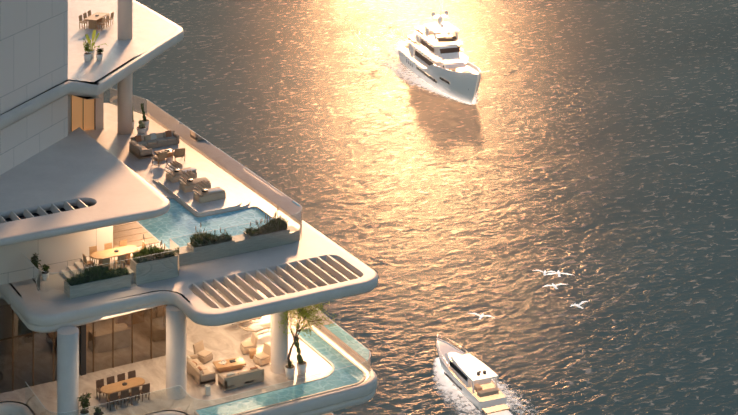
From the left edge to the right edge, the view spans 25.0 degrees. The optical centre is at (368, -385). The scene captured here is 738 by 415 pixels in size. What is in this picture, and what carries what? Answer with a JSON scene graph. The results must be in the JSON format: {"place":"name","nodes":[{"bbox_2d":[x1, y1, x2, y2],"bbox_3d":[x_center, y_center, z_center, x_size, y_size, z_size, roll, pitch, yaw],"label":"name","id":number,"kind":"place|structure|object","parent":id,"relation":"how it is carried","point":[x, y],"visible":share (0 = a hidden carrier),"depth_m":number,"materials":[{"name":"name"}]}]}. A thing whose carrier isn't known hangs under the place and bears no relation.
{"place":"outdoors","nodes":[
{"label":"outdoors","id":0,"kind":"place"},
{"bbox_2d":[0,127,169,246],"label":"slab","id":1,"kind":"structure","parent":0,"point":[73,167],"depth_m":96.03,"materials":[{"name":"white paint"}]},
{"bbox_2d":[0,199,87,222],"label":"roof slats","id":2,"kind":"object","parent":1,"relation":"attached to","point":[40,211],"visible":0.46,"depth_m":93.48,"materials":[{"name":"white paint"}]},
{"bbox_2d":[5,205,91,221],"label":"roof openings","id":3,"kind":"object","parent":1,"relation":"attached to","point":[37,214],"depth_m":93.91,"materials":[{"name":"grey"}]},
{"bbox_2d":[0,0,183,130],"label":"slab","id":4,"kind":"structure","parent":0,"point":[155,34],"depth_m":113.85,"materials":[{"name":"white paint"}]},
{"bbox_2d":[0,0,67,174],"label":"tower wall","id":5,"kind":"structure","parent":4,"relation":"on","point":[33,48],"depth_m":102.34,"materials":[{"name":"white paint"}]},
{"bbox_2d":[83,39,90,61],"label":"plant","id":6,"kind":"object","parent":4,"relation":"on","point":[87,57],"visible":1,"depth_m":110.81,"materials":[{"name":"green plant"}]},
{"bbox_2d":[79,10,113,30],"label":"dining set","id":7,"kind":"object","parent":4,"relation":"on","point":[94,20],"visible":1,"depth_m":119.77,"materials":[{"name":"brown wood"}]},
{"bbox_2d":[85,30,107,57],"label":"plant","id":8,"kind":"object","parent":4,"relation":"on","point":[92,51],"visible":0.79,"depth_m":111.64,"materials":[{"name":"green plant"}]},
{"bbox_2d":[96,48,103,60],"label":"plant","id":9,"kind":"object","parent":4,"relation":"on","point":[99,55],"visible":1,"depth_m":111.04,"materials":[{"name":"green plant"}]},
{"bbox_2d":[0,281,376,414],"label":"slab","id":10,"kind":"structure","parent":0,"point":[221,342],"depth_m":91.43,"materials":[{"name":"white paint"}]},
{"bbox_2d":[0,304,166,392],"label":"glazing","id":11,"kind":"structure","parent":10,"relation":"on","point":[113,342],"depth_m":92.94,"materials":[{"name":"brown glass"}]},
{"bbox_2d":[0,305,165,340],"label":"glazing rail","id":12,"kind":"object","parent":11,"relation":"attached to","point":[38,332],"depth_m":91.05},
{"bbox_2d":[78,392,90,414],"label":"plant","id":13,"kind":"object","parent":10,"relation":"on","point":[85,402],"visible":0.85,"depth_m":87.21,"materials":[{"name":"green plant"}]},
{"bbox_2d":[93,407,103,414],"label":"plant","id":14,"kind":"object","parent":10,"relation":"on","point":[99,411],"depth_m":87.44,"materials":[{"name":"green plant"}]},
{"bbox_2d":[25,382,179,414],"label":"glass","id":15,"kind":"object","parent":10,"relation":"on","point":[37,399],"visible":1,"depth_m":87.86,"materials":[{"name":"clear glass"}]},
{"bbox_2d":[96,370,149,409],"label":"dining set","id":16,"kind":"object","parent":10,"relation":"on","point":[112,388],"visible":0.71,"depth_m":89.67,"materials":[{"name":"brown wood"}]},
{"bbox_2d":[0,282,252,375],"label":"room","id":17,"kind":"object","parent":10,"relation":"on","point":[83,345],"visible":0.06,"depth_m":92.71,"materials":[{"name":"paint"}]},
{"bbox_2d":[135,130,262,395],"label":"cushions","id":18,"kind":"object","parent":10,"relation":"on","point":[255,328],"visible":0.65,"depth_m":98.13,"materials":[{"name":"brown fabric"}]},
{"bbox_2d":[187,354,215,385],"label":"sofa","id":19,"kind":"object","parent":10,"relation":"on","point":[197,375],"visible":0.79,"depth_m":91.85,"materials":[{"name":"beige fabric"}]},
{"bbox_2d":[193,340,212,362],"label":"arm","id":20,"kind":"object","parent":10,"relation":"on","point":[202,353],"visible":0.85,"depth_m":94.43},
{"bbox_2d":[213,357,245,371],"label":"coffee table","id":21,"kind":"object","parent":10,"relation":"on","point":[235,363],"visible":1,"depth_m":93.33,"materials":[{"name":"brown wood"}]},
{"bbox_2d":[218,365,263,390],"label":"sofa","id":22,"kind":"object","parent":10,"relation":"on","point":[240,379],"visible":1,"depth_m":91.27,"materials":[{"name":"beige fabric"}]},
{"bbox_2d":[229,317,261,328],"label":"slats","id":23,"kind":"object","parent":10,"relation":"on","point":[244,321],"visible":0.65,"depth_m":99.04,"materials":[{"name":"white"}]},
{"bbox_2d":[240,332,257,353],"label":"chair","id":24,"kind":"object","parent":10,"relation":"on","point":[246,346],"visible":0.96,"depth_m":95.42,"materials":[{"name":"beige fabric"}]},
{"bbox_2d":[249,348,256,358],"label":"side table","id":25,"kind":"object","parent":10,"relation":"on","point":[252,351],"visible":0.83,"depth_m":94.72,"materials":[{"name":"brown wood"}]},
{"bbox_2d":[239,322,270,337],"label":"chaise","id":26,"kind":"object","parent":10,"relation":"on","point":[266,326],"visible":0.85,"depth_m":97.83,"materials":[{"name":"white fabric"}]},
{"bbox_2d":[253,342,270,365],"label":"chair","id":27,"kind":"object","parent":10,"relation":"on","point":[263,357],"visible":0.81,"depth_m":94.09,"materials":[{"name":"beige fabric"}]},
{"bbox_2d":[180,278,370,414],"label":"glass","id":28,"kind":"object","parent":10,"relation":"on","point":[350,345],"visible":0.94,"depth_m":94.50,"materials":[{"name":"clear glass"}]},
{"bbox_2d":[194,327,365,414],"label":"pool coping","id":29,"kind":"object","parent":10,"relation":"on","point":[326,359],"visible":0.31,"depth_m":91.29,"materials":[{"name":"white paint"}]},
{"bbox_2d":[293,336,306,374],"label":"cactus","id":30,"kind":"object","parent":10,"relation":"on","point":[301,363],"visible":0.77,"depth_m":92.81,"materials":[{"name":"green"}]},
{"bbox_2d":[278,302,336,379],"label":"tree","id":31,"kind":"object","parent":10,"relation":"on","point":[289,371],"visible":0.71,"depth_m":92.28,"materials":[{"name":"green plant"}]},
{"bbox_2d":[0,129,377,332],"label":"slab","id":32,"kind":"structure","parent":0,"point":[32,311],"depth_m":90.70,"materials":[{"name":"white paint"}]},
{"bbox_2d":[30,253,40,268],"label":"plant","id":33,"kind":"object","parent":32,"relation":"on","point":[34,260],"visible":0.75,"depth_m":92.10,"materials":[{"name":"green plant"}]},
{"bbox_2d":[41,264,49,280],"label":"plant","id":34,"kind":"object","parent":32,"relation":"on","point":[45,274],"visible":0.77,"depth_m":92.31,"materials":[{"name":"white"}]},
{"bbox_2d":[0,218,112,284],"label":"dining wall","id":35,"kind":"structure","parent":32,"relation":"on","point":[58,253],"depth_m":93.19,"materials":[{"name":"white paint"}]},
{"bbox_2d":[61,261,87,278],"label":"lounge chairs","id":36,"kind":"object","parent":32,"relation":"on","point":[78,265],"depth_m":93.16,"materials":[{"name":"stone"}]},
{"bbox_2d":[68,92,103,132],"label":"door","id":37,"kind":"structure","parent":32,"relation":"on","point":[85,114],"depth_m":117.36,"materials":[{"name":"brown wood"}]},
{"bbox_2d":[64,269,130,298],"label":"planter","id":38,"kind":"object","parent":32,"relation":"on","point":[90,285],"depth_m":90.63,"materials":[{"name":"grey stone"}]},
{"bbox_2d":[63,258,129,285],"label":"planter grass","id":39,"kind":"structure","parent":38,"relation":"in","point":[92,272],"depth_m":90.88,"materials":[{"name":"green plant"}]},
{"bbox_2d":[23,249,178,300],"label":"glass railing","id":40,"kind":"object","parent":32,"relation":"on","point":[31,276],"visible":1,"depth_m":90.84,"materials":[{"name":"white"}]},
{"bbox_2d":[130,255,177,284],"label":"planter","id":41,"kind":"object","parent":32,"relation":"on","point":[145,278],"visible":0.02,"depth_m":92.24,"materials":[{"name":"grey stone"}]},
{"bbox_2d":[131,234,176,262],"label":"planter grass","id":42,"kind":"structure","parent":41,"relation":"in","point":[150,250],"depth_m":92.50,"materials":[{"name":"green plant"}]},
{"bbox_2d":[57,0,287,414],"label":"columns","id":43,"kind":"structure","parent":32,"relation":"on","point":[68,361],"depth_m":89.90,"materials":[{"name":"white paint"}]},
{"bbox_2d":[170,239,178,275],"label":"glass link","id":44,"kind":"object","parent":32,"relation":"on","point":[174,246],"visible":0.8,"depth_m":93.29,"materials":[{"name":"white"}]},
{"bbox_2d":[81,103,299,282],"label":"deck","id":45,"kind":"structure","parent":32,"relation":"on","point":[108,137],"depth_m":108.84,"materials":[{"name":"stone"}]},
{"bbox_2d":[82,239,145,269],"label":"dining set","id":46,"kind":"object","parent":45,"relation":"on","point":[123,251],"visible":0.67,"depth_m":92.84,"materials":[{"name":"brown wood"}]},
{"bbox_2d":[132,106,134,129],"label":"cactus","id":47,"kind":"object","parent":45,"relation":"on","point":[133,122],"visible":0.12,"depth_m":117.51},
{"bbox_2d":[113,221,158,247],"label":"deck timber","id":48,"kind":"object","parent":45,"relation":"on","point":[132,233],"visible":0.1,"depth_m":97.37,"materials":[{"name":"brown wood"}]},
{"bbox_2d":[129,141,151,158],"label":"sofa side","id":49,"kind":"object","parent":45,"relation":"on","point":[139,151],"visible":1,"depth_m":111.30,"materials":[{"name":"beige fabric"}]},
{"bbox_2d":[136,120,145,133],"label":"cactus","id":50,"kind":"object","parent":45,"relation":"on","point":[141,128],"visible":1,"depth_m":116.46,"materials":[{"name":"white ceramic"}]},
{"bbox_2d":[141,102,149,129],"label":"cactus","id":51,"kind":"object","parent":45,"relation":"on","point":[145,121],"visible":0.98,"depth_m":117.62,"materials":[{"name":"green plant"}]},
{"bbox_2d":[131,131,178,148],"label":"sofa","id":52,"kind":"object","parent":45,"relation":"on","point":[161,140],"visible":0.73,"depth_m":113.75,"materials":[{"name":"beige fabric"}]},
{"bbox_2d":[152,151,167,165],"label":"chair","id":53,"kind":"object","parent":45,"relation":"on","point":[161,156],"visible":1,"depth_m":109.94,"materials":[{"name":"brown wood"}]},
{"bbox_2d":[154,149,171,156],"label":"coffee table","id":54,"kind":"object","parent":45,"relation":"on","point":[169,153],"visible":0.6,"depth_m":111.67,"materials":[{"name":"brown wood"}]},
{"bbox_2d":[172,148,184,160],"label":"chair","id":55,"kind":"object","parent":45,"relation":"on","point":[179,152],"visible":0.96,"depth_m":110.66,"materials":[{"name":"brown wood"}]},
{"bbox_2d":[153,171,249,215],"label":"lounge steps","id":56,"kind":"structure","parent":45,"relation":"on","point":[234,199],"depth_m":103.36,"materials":[{"name":"stone"}]},
{"bbox_2d":[164,160,196,182],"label":"lounge chair","id":57,"kind":"object","parent":56,"relation":"on","point":[173,175],"visible":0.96,"depth_m":106.42,"materials":[{"name":"beige fabric"}]},
{"bbox_2d":[178,170,210,192],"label":"daybed","id":58,"kind":"object","parent":56,"relation":"on","point":[187,185],"visible":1,"depth_m":104.59,"materials":[{"name":"beige fabric"}]},
{"bbox_2d":[192,180,225,202],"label":"lounge chair","id":59,"kind":"object","parent":56,"relation":"on","point":[202,196],"visible":0.92,"depth_m":102.73,"materials":[{"name":"beige fabric"}]},
{"bbox_2d":[137,199,271,248],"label":"pool water","id":60,"kind":"structure","parent":45,"relation":"in","point":[177,220],"depth_m":99.54,"materials":[{"name":"blue liquid"}]},
{"bbox_2d":[189,223,232,247],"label":"planter grass","id":61,"kind":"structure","parent":45,"relation":"on","point":[217,238],"depth_m":95.58,"materials":[{"name":"green plant"}]},
{"bbox_2d":[187,239,234,251],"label":"planter","id":62,"kind":"object","parent":45,"relation":"on","point":[208,247],"depth_m":95.45,"materials":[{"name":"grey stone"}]},
{"bbox_2d":[168,226,299,254],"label":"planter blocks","id":63,"kind":"structure","parent":45,"relation":"on","point":[239,238],"depth_m":96.48,"materials":[{"name":"concrete"}]},
{"bbox_2d":[243,207,289,236],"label":"planter grass","id":64,"kind":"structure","parent":45,"relation":"on","point":[276,225],"depth_m":97.56,"materials":[{"name":"green plant"}]},
{"bbox_2d":[243,228,289,240],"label":"planter","id":65,"kind":"object","parent":45,"relation":"on","point":[282,232],"depth_m":97.15,"materials":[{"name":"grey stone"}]},
{"bbox_2d":[104,88,301,265],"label":"glass railing","id":66,"kind":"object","parent":32,"relation":"on","point":[289,207],"depth_m":107.49,"materials":[{"name":"clear glass"}]},
{"bbox_2d":[192,255,359,307],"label":"pergola slats","id":67,"kind":"object","parent":32,"relation":"on","point":[258,285],"visible":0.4,"depth_m":92.48,"materials":[{"name":"white paint"}]},
{"bbox_2d":[196,329,363,414],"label":"pool water","id":68,"kind":"structure","parent":0,"point":[334,357],"depth_m":91.42,"materials":[{"name":"blue liquid"}]},
{"bbox_2d":[104,0,737,414],"bbox_3d":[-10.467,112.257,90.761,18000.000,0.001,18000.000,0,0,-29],"label":"sea","id":69,"kind":"structure","parent":0,"point":[590,146],"depth_m":335.78,"materials":[{"name":"liquid"}]},
{"bbox_2d":[350,30,478,104],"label":"wake","id":70,"kind":"object","parent":69,"relation":"on","point":[422,82],"visible":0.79,"depth_m":406.37,"materials":[{"name":"liquid"}]},
{"bbox_2d":[398,11,480,103],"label":"yacht","id":71,"kind":"object","parent":69,"relation":"on","point":[434,56],"visible":0.98,"depth_m":397.06,"materials":[{"name":"white"}]},
{"bbox_2d":[436,335,509,413],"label":"yacht","id":72,"kind":"object","parent":69,"relation":"on","point":[469,376],"visible":1,"depth_m":239.90,"materials":[{"name":"white"}]},
{"bbox_2d":[433,357,539,414],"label":"wake","id":73,"kind":"object","parent":69,"relation":"on","point":[445,381],"visible":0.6,"depth_m":239.95,"materials":[{"name":"liquid"}]},
{"bbox_2d":[468,313,494,319],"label":"gull","id":74,"kind":"object","parent":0,"point":[482,315],"visible":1,"depth_m":207.41,"materials":[{"name":"white"}]},
{"bbox_2d":[543,283,565,288],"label":"gull","id":75,"kind":"object","parent":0,"point":[554,285],"visible":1,"depth_m":216.74,"materials":[{"name":"white"}]},
{"bbox_2d":[545,270,571,276],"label":"gull","id":76,"kind":"object","parent":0,"point":[558,272],"visible":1,"depth_m":220.84,"materials":[{"name":"white"}]},
{"bbox_2d":[570,301,587,308],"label":"gull","id":77,"kind":"object","parent":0,"point":[577,305],"visible":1,"depth_m":210.69,"materials":[{"name":"white"}]}
]}

